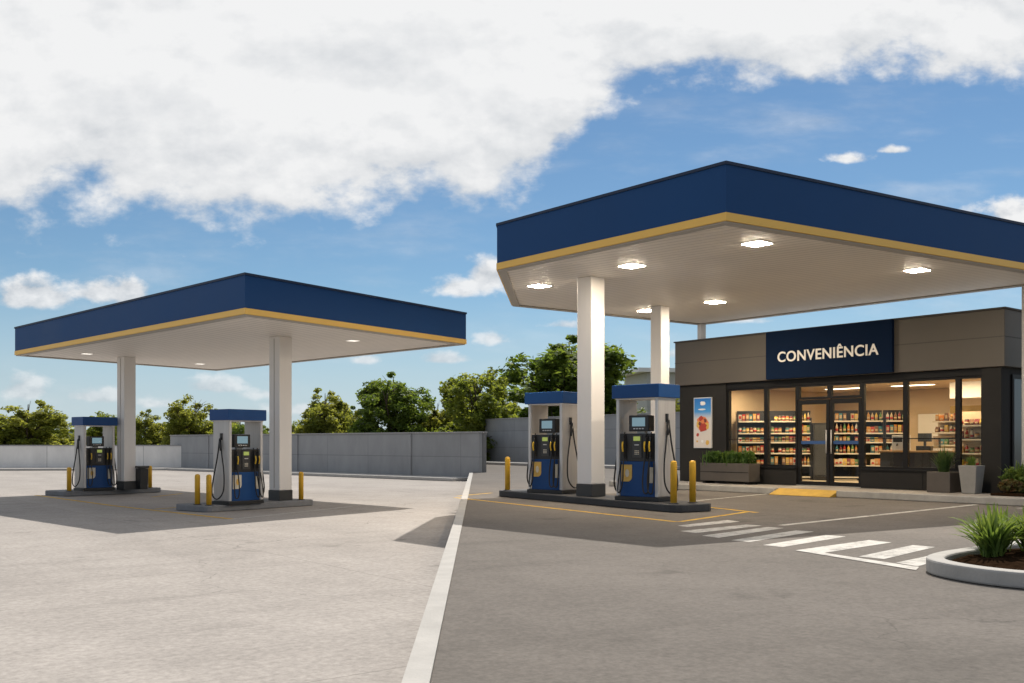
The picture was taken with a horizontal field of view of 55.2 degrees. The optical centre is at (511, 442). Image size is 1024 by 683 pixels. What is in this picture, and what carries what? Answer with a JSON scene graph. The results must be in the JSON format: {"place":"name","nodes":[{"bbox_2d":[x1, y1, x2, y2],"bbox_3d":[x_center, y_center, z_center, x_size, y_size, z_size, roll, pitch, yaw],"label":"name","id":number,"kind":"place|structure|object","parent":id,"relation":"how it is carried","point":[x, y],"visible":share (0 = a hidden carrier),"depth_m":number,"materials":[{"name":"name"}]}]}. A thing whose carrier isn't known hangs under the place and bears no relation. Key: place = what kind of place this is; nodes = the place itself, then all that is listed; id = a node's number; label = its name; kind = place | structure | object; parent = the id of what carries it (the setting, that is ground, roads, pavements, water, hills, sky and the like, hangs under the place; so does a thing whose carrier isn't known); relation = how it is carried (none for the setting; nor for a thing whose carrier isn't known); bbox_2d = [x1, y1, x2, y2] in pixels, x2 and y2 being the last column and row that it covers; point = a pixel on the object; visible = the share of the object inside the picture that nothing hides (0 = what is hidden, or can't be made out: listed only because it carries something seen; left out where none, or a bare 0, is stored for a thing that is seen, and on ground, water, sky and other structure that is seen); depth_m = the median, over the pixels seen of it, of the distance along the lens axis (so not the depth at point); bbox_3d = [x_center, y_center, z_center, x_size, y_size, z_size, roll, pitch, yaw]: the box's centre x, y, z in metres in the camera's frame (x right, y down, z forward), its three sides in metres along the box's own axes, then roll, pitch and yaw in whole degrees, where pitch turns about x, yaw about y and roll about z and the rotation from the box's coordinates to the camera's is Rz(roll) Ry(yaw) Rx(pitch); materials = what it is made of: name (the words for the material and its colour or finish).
{"place":"outdoors","nodes":[
{"label":"outdoors","id":0,"kind":"place"},
{"bbox_2d":[45,487,160,495],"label":"pump island","id":1,"kind":"structure","parent":0,"point":[85,493],"depth_m":30.04,"materials":[{"name":"concrete"}]},
{"bbox_2d":[67,467,71,490],"bbox_3d":[-13.288,1.090,29.416,0.194,0.720,0.191,0,0,0],"label":"bollard","id":2,"kind":"object","parent":1,"relation":"on","point":[69,478],"visible":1,"depth_m":29.36,"materials":[{"name":"metal"}]},
{"bbox_2d":[72,417,117,490],"bbox_3d":[-12.835,0.328,30.179,0.804,2.245,1.291,0,0,40],"label":"fuel pump","id":3,"kind":"object","parent":1,"relation":"on","point":[94,467],"visible":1,"depth_m":29.96,"materials":[{"name":"white plastic"}]},
{"bbox_2d":[135,466,148,488],"bbox_3d":[-11.620,1.083,30.750,0.340,0.735,0.340,0,0,37],"label":"litter bin","id":4,"kind":"object","parent":1,"relation":"on","point":[141,477],"visible":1,"depth_m":30.64,"materials":[{"name":"black plastic"}]},
{"bbox_2d":[148,466,152,487],"bbox_3d":[-11.672,1.090,31.604,0.194,0.720,0.191,0,0,0],"label":"bollard","id":5,"kind":"object","parent":1,"relation":"on","point":[150,477],"visible":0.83,"depth_m":31.55,"materials":[{"name":"metal"}]},
{"bbox_2d":[0,470,466,682],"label":"concrete lot","id":6,"kind":"structure","parent":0,"point":[93,593],"depth_m":11.32,"materials":[{"name":"grey concrete"}]},
{"bbox_2d":[0,468,165,470],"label":"verge kerb","id":7,"kind":"structure","parent":6,"relation":"on","point":[33,469],"depth_m":56.73,"materials":[{"name":"concrete"}]},
{"bbox_2d":[0,445,181,467],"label":"boundary wall","id":8,"kind":"structure","parent":6,"relation":"on","point":[36,456],"depth_m":58.59,"materials":[{"name":"grey concrete"}]},
{"bbox_2d":[35,493,231,518],"bbox_3d":[-8.932,1.596,26.398,3.870,0.001,12.777,0,0,-41],"label":"yellow bay line","id":9,"kind":"object","parent":6,"relation":"on","point":[139,508],"visible":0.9,"depth_m":24.25,"materials":[{"name":"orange paint"}]},
{"bbox_2d":[152,467,467,480],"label":"verge kerb","id":10,"kind":"structure","parent":6,"relation":"on","point":[406,477],"depth_m":45.61,"materials":[{"name":"concrete"}]},
{"bbox_2d":[170,432,482,476],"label":"boundary wall","id":11,"kind":"structure","parent":6,"relation":"on","point":[457,454],"depth_m":46.71,"materials":[{"name":"grey concrete"}]},
{"bbox_2d":[401,472,472,682],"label":"lot edge kerb","id":12,"kind":"structure","parent":6,"relation":"on","point":[420,665],"depth_m":7.21,"materials":[{"name":"concrete"}]},
{"bbox_2d":[176,498,312,511],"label":"pump island","id":13,"kind":"structure","parent":0,"point":[294,502],"depth_m":23.41,"materials":[{"name":"concrete"}]},
{"bbox_2d":[193,474,201,504],"bbox_3d":[-7.388,1.090,23.016,0.194,0.720,0.191,0,0,0],"label":"bollard","id":14,"kind":"object","parent":13,"relation":"on","point":[197,489],"visible":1,"depth_m":22.96,"materials":[{"name":"metal"}]},
{"bbox_2d":[205,474,212,505],"bbox_3d":[-7.036,1.090,22.752,0.194,0.720,0.191,0,0,0],"label":"bollard","id":15,"kind":"object","parent":13,"relation":"on","point":[208,489],"visible":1,"depth_m":22.70,"materials":[{"name":"metal"}]},
{"bbox_2d":[209,409,265,504],"bbox_3d":[-6.534,0.328,23.461,0.804,2.245,1.291,0,0,37],"label":"fuel pump","id":16,"kind":"object","parent":13,"relation":"on","point":[238,477],"visible":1,"depth_m":23.20,"materials":[{"name":"white plastic"}]},
{"bbox_2d":[14,272,466,500],"bbox_3d":[-8.191,-1.040,28.175,14.948,4.980,7.464,0,0,45],"label":"gas station canopy","id":17,"kind":"object","parent":13,"relation":"on","point":[278,326],"visible":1,"depth_m":24.75,"materials":[{"name":"blue metal"}]},
{"bbox_2d":[297,472,304,499],"bbox_3d":[-5.374,1.090,24.968,0.194,0.720,0.191,0,0,0],"label":"bollard","id":18,"kind":"object","parent":13,"relation":"on","point":[301,485],"visible":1,"depth_m":24.91,"materials":[{"name":"metal"}]},
{"bbox_2d":[0,0,1023,431],"label":"sky","id":19,"kind":"structure","parent":0,"point":[380,148],"materials":[{"name":"blue"}]},
{"bbox_2d":[431,464,1023,682],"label":"asphalt lot","id":20,"kind":"structure","parent":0,"point":[541,594],"depth_m":7.93,"materials":[{"name":"grey asphalt"}]},
{"bbox_2d":[482,432,486,471],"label":"boundary wall","id":21,"kind":"structure","parent":20,"relation":"on","point":[484,434],"depth_m":42.12,"materials":[{"name":"grey concrete"}]},
{"bbox_2d":[485,412,679,465],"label":"boundary wall","id":22,"kind":"structure","parent":20,"relation":"on","point":[509,436],"depth_m":58.85,"materials":[{"name":"grey concrete"}]},
{"bbox_2d":[486,461,679,468],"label":"verge kerb","id":23,"kind":"structure","parent":20,"relation":"on","point":[611,466],"depth_m":55.59,"materials":[{"name":"concrete"}]},
{"bbox_2d":[499,489,710,512],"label":"pump island","id":24,"kind":"structure","parent":20,"relation":"on","point":[662,506],"depth_m":19.35,"materials":[{"name":"concrete"}]},
{"bbox_2d":[504,457,510,490],"bbox_3d":[-0.105,0.720,23.082,0.194,0.792,0.191,0,0,0],"label":"bollard","id":25,"kind":"object","parent":24,"relation":"on","point":[507,473],"visible":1,"depth_m":23.03,"materials":[{"name":"metal"}]},
{"bbox_2d":[525,391,577,493],"bbox_3d":[0.914,-0.006,21.931,1.291,2.245,0.804,0,0,42],"label":"fuel pump","id":26,"kind":"object","parent":24,"relation":"on","point":[552,464],"visible":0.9,"depth_m":21.69,"materials":[{"name":"white plastic"}]},
{"bbox_2d":[612,383,679,501],"bbox_3d":[2.594,-0.006,19.138,1.291,2.245,0.804,0,0,42],"label":"fuel pump","id":27,"kind":"object","parent":24,"relation":"on","point":[644,458],"visible":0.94,"depth_m":18.91,"materials":[{"name":"white plastic"}]},
{"bbox_2d":[668,461,678,503],"bbox_3d":[2.971,0.720,18.012,0.194,0.792,0.191,0,0,0],"label":"bollard","id":28,"kind":"object","parent":24,"relation":"on","point":[673,482],"visible":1,"depth_m":17.96,"materials":[{"name":"metal"}]},
{"bbox_2d":[687,460,697,502],"bbox_3d":[3.369,0.720,18.283,0.194,0.792,0.191,0,0,0],"label":"bollard","id":29,"kind":"object","parent":24,"relation":"on","point":[692,481],"visible":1,"depth_m":18.23,"materials":[{"name":"metal"}]},
{"bbox_2d":[455,493,756,521],"bbox_3d":[1.551,1.262,20.541,2.996,0.001,9.585,0,0,-30],"label":"yellow line","id":30,"kind":"object","parent":20,"relation":"on","point":[625,516],"visible":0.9,"depth_m":17.80,"materials":[{"name":"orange paint"}]},
{"bbox_2d":[609,481,777,493],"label":"sidewalk kerb","id":31,"kind":"structure","parent":20,"relation":"on","point":[763,490],"depth_m":25.30,"materials":[{"name":"concrete"}]},
{"bbox_2d":[496,160,1023,496],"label":"gas station canopy","id":32,"kind":"object","parent":20,"relation":"on","point":[701,248],"visible":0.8,"depth_m":18.81,"materials":[{"name":"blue metal"}]},
{"bbox_2d":[770,488,838,496],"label":"kerb ramp","id":33,"kind":"structure","parent":20,"relation":"on","point":[805,492],"depth_m":23.44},
{"bbox_2d":[678,520,932,569],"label":"crosswalk","id":34,"kind":"structure","parent":20,"relation":"on","point":[915,562],"depth_m":12.31,"materials":[{"name":"white paint"}]},
{"bbox_2d":[697,494,973,525],"bbox_3d":[6.327,1.262,20.181,5.255,0.001,10.845,0,0,38],"label":"white line","id":35,"kind":"object","parent":20,"relation":"on","point":[852,517],"visible":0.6,"depth_m":17.54,"materials":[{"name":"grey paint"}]},
{"bbox_2d":[836,491,1023,505],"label":"sidewalk kerb","id":36,"kind":"structure","parent":20,"relation":"on","point":[941,498],"depth_m":21.00,"materials":[{"name":"concrete"}]},
{"bbox_2d":[926,541,1023,588],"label":"planting bed","id":37,"kind":"object","parent":20,"relation":"on","point":[974,565],"visible":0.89,"depth_m":9.12,"materials":[{"name":"concrete"}]},
{"bbox_2d":[954,504,1023,556],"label":"strap plant","id":38,"kind":"object","parent":37,"relation":"on","point":[993,539],"visible":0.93,"depth_m":9.68,"materials":[{"name":"green plant"}]},
{"bbox_2d":[998,504,1023,550],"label":"strap plant","id":39,"kind":"object","parent":37,"relation":"on","point":[1019,520],"visible":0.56,"depth_m":9.85,"materials":[{"name":"green plant"}]},
{"bbox_2d":[678,481,1023,497],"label":"sidewalk","id":40,"kind":"structure","parent":0,"point":[846,489],"depth_m":23.52,"materials":[{"name":"concrete"}]},
{"bbox_2d":[700,463,759,484],"bbox_3d":[5.969,0.832,26.904,0.487,0.560,1.666,0,0,-39],"label":"planter box","id":41,"kind":"object","parent":40,"relation":"on","point":[748,474],"visible":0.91,"depth_m":26.58,"materials":[{"name":"concrete"}]},
{"bbox_2d":[702,450,758,465],"bbox_3d":[6.038,0.420,26.960,1.680,0.535,0.861,0,0,43],"label":"shrub","id":42,"kind":"object","parent":41,"relation":"on","point":[726,457],"visible":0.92,"depth_m":26.74,"materials":[{"name":"green plant"}]},
{"bbox_2d":[927,471,961,492],"bbox_3d":[9.787,0.882,22.193,0.540,0.460,0.540,0,0,-39],"label":"planter box","id":43,"kind":"object","parent":40,"relation":"on","point":[943,482],"visible":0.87,"depth_m":22.00,"materials":[{"name":"concrete"}]},
{"bbox_2d":[931,445,958,471],"bbox_3d":[9.796,0.371,22.186,0.683,0.679,0.659,0,0,26],"label":"grass plant","id":44,"kind":"object","parent":43,"relation":"in","point":[943,461],"depth_m":22.12,"materials":[{"name":"green plant"}]},
{"bbox_2d":[958,465,984,493],"bbox_3d":[10.132,0.802,21.602,0.408,0.620,0.408,0,0,-39],"label":"planter pot","id":45,"kind":"object","parent":40,"relation":"on","point":[971,479],"visible":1,"depth_m":21.48,"materials":[{"name":"concrete"}]},
{"bbox_2d":[965,456,977,465],"bbox_3d":[10.148,0.410,21.614,0.266,0.305,0.312,0,0,-26],"label":"grass plant","id":46,"kind":"object","parent":45,"relation":"in","point":[972,462],"depth_m":21.59,"materials":[{"name":"green plant"}]},
{"bbox_2d":[990,492,1023,496],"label":"planting soil","id":47,"kind":"structure","parent":40,"relation":"on","point":[1020,494],"depth_m":20.66,"materials":[{"name":"brown soil"}]},
{"bbox_2d":[997,460,1023,491],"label":"shrub","id":48,"kind":"object","parent":47,"relation":"on","point":[1017,473],"visible":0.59,"depth_m":21.14,"materials":[{"name":"green plant"}]},
{"bbox_2d":[997,478,1023,492],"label":"shrub","id":49,"kind":"object","parent":47,"relation":"on","point":[1011,486],"visible":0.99,"depth_m":20.79,"materials":[{"name":"green plant"}]},
{"bbox_2d":[969,419,974,424],"bbox_3d":[11.533,-0.523,24.566,0.098,0.157,0.126,0,0,-42],"label":"pouch","id":50,"kind":"object","parent":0,"point":[971,421],"visible":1,"depth_m":24.54,"materials":[{"name":"beige"}]},
{"bbox_2d":[974,419,979,424],"bbox_3d":[11.615,-0.523,24.464,0.098,0.158,0.126,0,0,-36],"label":"pouch","id":51,"kind":"object","parent":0,"point":[976,421],"visible":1,"depth_m":24.44,"materials":[{"name":"beige"}]},
{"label":"sidewalk base","id":52,"kind":"structure","parent":0,"visible":0},
{"bbox_2d":[674,307,1021,492],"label":"convenience store","id":53,"kind":"structure","parent":52,"relation":"on","point":[958,363],"depth_m":24.76,"materials":[{"name":"grey-taupe cladding panels"},{"name":"dark painted metal"},{"name":"glass"}]},
{"bbox_2d":[694,397,712,447],"bbox_3d":[5.488,-0.583,28.177,0.057,1.453,0.662,0,0,-39],"label":"poster","id":54,"kind":"object","parent":53,"relation":"attached to","point":[703,422],"visible":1,"depth_m":28.14,"materials":[{"name":"multicoloured paper"}]},
{"bbox_2d":[727,387,765,465],"bbox_3d":[6.507,-0.444,27.117,0.090,2.160,1.310,0,0,-39],"label":"window","id":55,"kind":"structure","parent":53,"relation":"in","point":[729,439],"depth_m":27.37,"materials":[{"name":"black"}]},
{"bbox_2d":[737,411,767,466],"bbox_3d":[7.302,0.059,29.736,0.919,2.070,0.414,0,0,12],"label":"shelf unit","id":56,"kind":"object","parent":53,"relation":"on","point":[752,423],"visible":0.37,"depth_m":29.88,"materials":[{"name":"grey metal"}]},
{"bbox_2d":[760,445,763,452],"bbox_3d":[7.540,0.189,29.566,0.089,0.233,0.066,0,0,9],"label":"carton","id":57,"kind":"object","parent":56,"relation":"on","point":[761,448],"visible":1,"depth_m":29.54,"materials":[{"name":"beige"}]},
{"bbox_2d":[766,385,797,466],"bbox_3d":[7.230,-0.444,26.214,0.090,2.160,1.002,0,0,-39],"label":"window","id":58,"kind":"structure","parent":53,"relation":"in","point":[768,439],"depth_m":26.36,"materials":[{"name":"black"}]},
{"bbox_2d":[770,411,794,463],"bbox_3d":[8.182,0.059,29.552,0.820,2.070,0.414,0,0,12],"label":"shelf unit","id":59,"kind":"object","parent":53,"relation":"on","point":[783,425],"visible":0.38,"depth_m":29.71,"materials":[{"name":"grey metal"}]},
{"bbox_2d":[774,456,777,463],"bbox_3d":[7.942,0.535,29.466,0.089,0.260,0.066,0,0,7],"label":"carton","id":60,"kind":"object","parent":59,"relation":"on","point":[775,459],"visible":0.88,"depth_m":29.44,"materials":[{"name":"beige cardboard"}]},
{"bbox_2d":[785,457,788,464],"bbox_3d":[8.271,0.549,29.449,0.089,0.233,0.066,0,0,2],"label":"carton","id":61,"kind":"object","parent":59,"relation":"on","point":[786,460],"visible":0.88,"depth_m":29.42,"materials":[{"name":"beige cardboard"}]},
{"bbox_2d":[789,457,792,464],"bbox_3d":[8.371,0.547,29.399,0.089,0.238,0.066,0,0,20],"label":"carton","id":62,"kind":"object","parent":59,"relation":"on","point":[790,460],"visible":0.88,"depth_m":29.37,"materials":[{"name":"beige"}]},
{"bbox_2d":[802,411,811,479],"bbox_3d":[8.789,0.059,29.425,0.363,2.070,0.414,0,0,12],"label":"shelf unit","id":63,"kind":"object","parent":53,"relation":"on","point":[806,471],"visible":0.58,"depth_m":29.56,"materials":[{"name":"grey metal"}]},
{"bbox_2d":[803,425,806,432],"bbox_3d":[8.772,-0.411,29.343,0.089,0.233,0.066,0,0,11],"label":"carton","id":64,"kind":"object","parent":63,"relation":"on","point":[804,428],"visible":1,"depth_m":29.31,"materials":[{"name":"beige cardboard"}]},
{"bbox_2d":[797,383,828,399],"bbox_3d":[7.843,-1.329,25.449,0.090,0.390,0.959,0,0,-39],"label":"transom window","id":65,"kind":"structure","parent":53,"relation":"in","point":[799,397],"depth_m":25.48,"materials":[{"name":"black"}]},
{"bbox_2d":[798,399,829,485],"bbox_3d":[7.823,-0.014,25.436,0.122,2.220,0.935,0,0,-39],"label":"door","id":66,"kind":"structure","parent":53,"relation":"in","point":[820,401],"depth_m":25.40,"materials":[{"name":"black"}]},
{"bbox_2d":[812,423,825,479],"bbox_3d":[9.212,0.254,29.255,0.476,1.700,0.612,0,0,12],"label":"drinks cooler","id":67,"kind":"object","parent":53,"relation":"on","point":[818,455],"visible":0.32,"depth_m":29.00,"materials":[{"name":"grey metal"}]},
{"bbox_2d":[814,425,825,474],"bbox_3d":[9.157,0.204,28.995,0.396,1.500,0.020,0,0,12],"label":"cooler door","id":68,"kind":"structure","parent":67,"relation":"in","point":[819,430],"depth_m":28.99,"materials":[{"name":"glass"}]},
{"bbox_2d":[829,382,861,398],"bbox_3d":[8.431,-1.329,24.715,0.090,0.390,0.919,0,0,-39],"label":"transom window","id":69,"kind":"structure","parent":53,"relation":"in","point":[831,385],"depth_m":24.70,"materials":[{"name":"black"}]},
{"bbox_2d":[834,410,857,479],"bbox_3d":[9.895,0.059,29.193,0.829,2.070,0.414,0,0,12],"label":"shelf unit","id":70,"kind":"object","parent":53,"relation":"on","point":[845,471],"visible":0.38,"depth_m":29.33,"materials":[{"name":"grey metal"}]},
{"bbox_2d":[830,398,861,486],"bbox_3d":[8.411,-0.014,24.698,0.122,2.220,0.895,0,0,-39],"label":"door","id":71,"kind":"structure","parent":53,"relation":"in","point":[845,400],"depth_m":24.69,"materials":[{"name":"black"}]},
{"bbox_2d":[866,410,883,465],"bbox_3d":[10.660,0.059,29.032,0.622,2.070,0.414,0,0,12],"label":"shelf unit","id":72,"kind":"object","parent":53,"relation":"on","point":[871,423],"visible":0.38,"depth_m":29.17,"materials":[{"name":"grey metal"}]},
{"bbox_2d":[862,379,904,469],"bbox_3d":[9.078,-0.444,23.909,0.090,2.160,1.150,0,0,-39],"label":"window","id":73,"kind":"structure","parent":53,"relation":"in","point":[864,383],"depth_m":24.14,"materials":[{"name":"black"}]},
{"bbox_2d":[883,410,902,449],"bbox_3d":[11.294,0.059,28.900,0.616,2.070,0.414,0,0,12],"label":"shelf unit","id":74,"kind":"object","parent":53,"relation":"on","point":[893,422],"visible":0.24,"depth_m":29.04,"materials":[{"name":"grey metal"}]},
{"bbox_2d":[877,450,954,469],"bbox_3d":[10.684,0.650,25.600,0.650,0.908,2.100,0,0,-39],"label":"checkout counter","id":75,"kind":"object","parent":53,"relation":"on","point":[891,458],"visible":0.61,"depth_m":25.49,"materials":[{"name":"grey"}]},
{"bbox_2d":[892,435,910,449],"bbox_3d":[10.317,-0.004,26.011,0.419,0.400,0.340,0,0,-39],"label":"coffee machine","id":76,"kind":"object","parent":75,"relation":"on","point":[897,444],"visible":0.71,"depth_m":25.92,"materials":[{"name":"silver plastic"}]},
{"bbox_2d":[916,433,932,450],"bbox_3d":[10.747,-0.029,25.522,0.360,0.450,0.360,0,0,34],"label":"cash register","id":77,"kind":"object","parent":75,"relation":"on","point":[924,447],"visible":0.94,"depth_m":25.46,"materials":[{"name":"black plastic"}]},
{"bbox_2d":[933,436,954,450],"bbox_3d":[11.109,0.012,25.069,0.400,0.367,0.500,0,0,-39],"label":"pastry case","id":78,"kind":"object","parent":75,"relation":"on","point":[937,444],"visible":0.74,"depth_m":25.14,"materials":[{"name":"white"}]},
{"bbox_2d":[918,413,938,437],"bbox_3d":[13.176,-0.534,30.364,0.090,0.760,1.240,0,0,-39],"label":"menu board","id":79,"kind":"object","parent":53,"relation":"attached to","point":[926,424],"visible":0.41,"depth_m":30.56,"materials":[{"name":"white"}]},
{"bbox_2d":[905,376,957,470],"bbox_3d":[9.837,-0.444,22.961,0.090,2.160,1.280,0,0,-39],"label":"window","id":80,"kind":"structure","parent":53,"relation":"in","point":[907,381],"depth_m":23.21,"materials":[{"name":"black"}]},
{"bbox_2d":[932,413,954,447],"bbox_3d":[12.591,0.129,27.461,0.354,1.950,1.500,0,0,-39],"label":"shelf unit","id":81,"kind":"object","parent":53,"relation":"on","point":[949,423],"visible":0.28,"depth_m":27.84,"materials":[{"name":"beige paint"}]},
{"bbox_2d":[944,413,948,420],"bbox_3d":[12.313,-0.729,27.754,0.072,0.230,0.098,0,0,-36],"label":"carton","id":82,"kind":"object","parent":81,"relation":"on","point":[946,416],"visible":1,"depth_m":27.72,"materials":[{"name":"orange cardboard"}]},
{"bbox_2d":[944,425,948,431],"bbox_3d":[12.313,-0.403,27.754,0.072,0.217,0.098,0,0,-33],"label":"carton","id":83,"kind":"object","parent":81,"relation":"on","point":[946,428],"visible":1,"depth_m":27.72,"materials":[{"name":"beige"}]},
{"bbox_2d":[958,375,981,470],"bbox_3d":[10.424,-0.444,22.229,0.090,2.160,0.594,0,0,-39],"label":"window","id":84,"kind":"structure","parent":53,"relation":"in","point":[960,378],"depth_m":22.40,"materials":[{"name":"black"}]},
{"bbox_2d":[962,411,980,464],"bbox_3d":[11.643,0.154,24.486,0.354,1.900,0.950,0,0,-39],"label":"shelf unit","id":85,"kind":"object","parent":53,"relation":"on","point":[974,443],"visible":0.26,"depth_m":24.71,"materials":[{"name":"beige paint"}]},
{"bbox_2d":[1011,374,1021,469],"bbox_3d":[11.362,-0.284,22.048,0.500,2.500,0.058,0,0,-39],"label":"side window","id":86,"kind":"structure","parent":53,"relation":"in","point":[1016,380],"depth_m":21.97,"materials":[{"name":"grey glass"}]},
{"bbox_3d":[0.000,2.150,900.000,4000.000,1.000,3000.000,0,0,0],"label":"ground","id":87,"kind":"structure","parent":0,"visible":0},
{"bbox_2d":[0,399,73,444],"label":"tree","id":88,"kind":"object","parent":87,"relation":"on","point":[45,421],"visible":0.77,"depth_m":68.94,"materials":[{"name":"green plant"}]},
{"bbox_2d":[29,421,73,438],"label":"tree","id":89,"kind":"object","parent":87,"relation":"on","point":[55,431],"visible":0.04,"depth_m":75.77,"materials":[{"name":"green plant"}]},
{"bbox_2d":[67,432,91,444],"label":"tree","id":90,"kind":"object","parent":87,"relation":"on","point":[71,438],"visible":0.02,"depth_m":73.59,"materials":[{"name":"green plant"}]},
{"bbox_2d":[86,411,116,444],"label":"tree","id":91,"kind":"object","parent":87,"relation":"on","point":[94,431],"visible":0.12,"depth_m":74.27,"materials":[{"name":"green plant"}]},
{"bbox_2d":[136,409,166,444],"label":"tree","id":92,"kind":"object","parent":87,"relation":"on","point":[154,435],"visible":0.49,"depth_m":71.22,"materials":[{"name":"green plant"}]},
{"bbox_2d":[159,394,236,444],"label":"tree","id":93,"kind":"object","parent":87,"relation":"on","point":[183,421],"visible":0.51,"depth_m":67.83,"materials":[{"name":"green plant"}]},
{"bbox_2d":[232,422,267,433],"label":"tree","id":94,"kind":"object","parent":87,"relation":"on","point":[240,429],"visible":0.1,"depth_m":74.79,"materials":[{"name":"green plant"}]},
{"bbox_2d":[292,421,297,432],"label":"tree","id":95,"kind":"object","parent":87,"relation":"on","point":[293,425],"visible":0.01,"depth_m":73.69,"materials":[{"name":"green plant"}]},
{"bbox_2d":[292,388,361,433],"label":"tree","id":96,"kind":"object","parent":87,"relation":"on","point":[315,416],"visible":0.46,"depth_m":68.92,"materials":[{"name":"green plant"}]},
{"bbox_2d":[340,406,377,427],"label":"tree","id":97,"kind":"object","parent":87,"relation":"on","point":[352,408],"visible":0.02,"depth_m":73.29,"materials":[{"name":"green plant"}]},
{"bbox_2d":[347,371,435,432],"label":"tree","id":98,"kind":"object","parent":87,"relation":"on","point":[391,405],"visible":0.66,"depth_m":65.07,"materials":[{"name":"green plant"}]},
{"bbox_2d":[410,398,458,431],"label":"tree","id":99,"kind":"object","parent":87,"relation":"on","point":[436,419],"visible":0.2,"depth_m":68.07,"materials":[{"name":"green plant"}]},
{"bbox_2d":[428,367,520,460],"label":"tree","id":100,"kind":"object","parent":87,"relation":"on","point":[461,394],"visible":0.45,"depth_m":62.10,"materials":[{"name":"green plant"}]},
{"bbox_2d":[502,398,521,417],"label":"tree","id":101,"kind":"object","parent":87,"relation":"on","point":[512,412],"visible":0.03,"depth_m":79.31,"materials":[{"name":"green plant"}]},
{"bbox_2d":[498,334,647,417],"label":"tree","id":102,"kind":"object","parent":87,"relation":"on","point":[554,369],"visible":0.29,"depth_m":68.51,"materials":[{"name":"green plant"}]},
{"bbox_2d":[622,367,679,412],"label":"building","id":103,"kind":"structure","parent":87,"relation":"on","point":[641,376],"depth_m":83.06,"materials":[{"name":"white paint"}]},
{"bbox_2d":[675,398,679,411],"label":"tree","id":104,"kind":"object","parent":87,"relation":"on","point":[677,407],"visible":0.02,"depth_m":77.54,"materials":[{"name":"green plant"}]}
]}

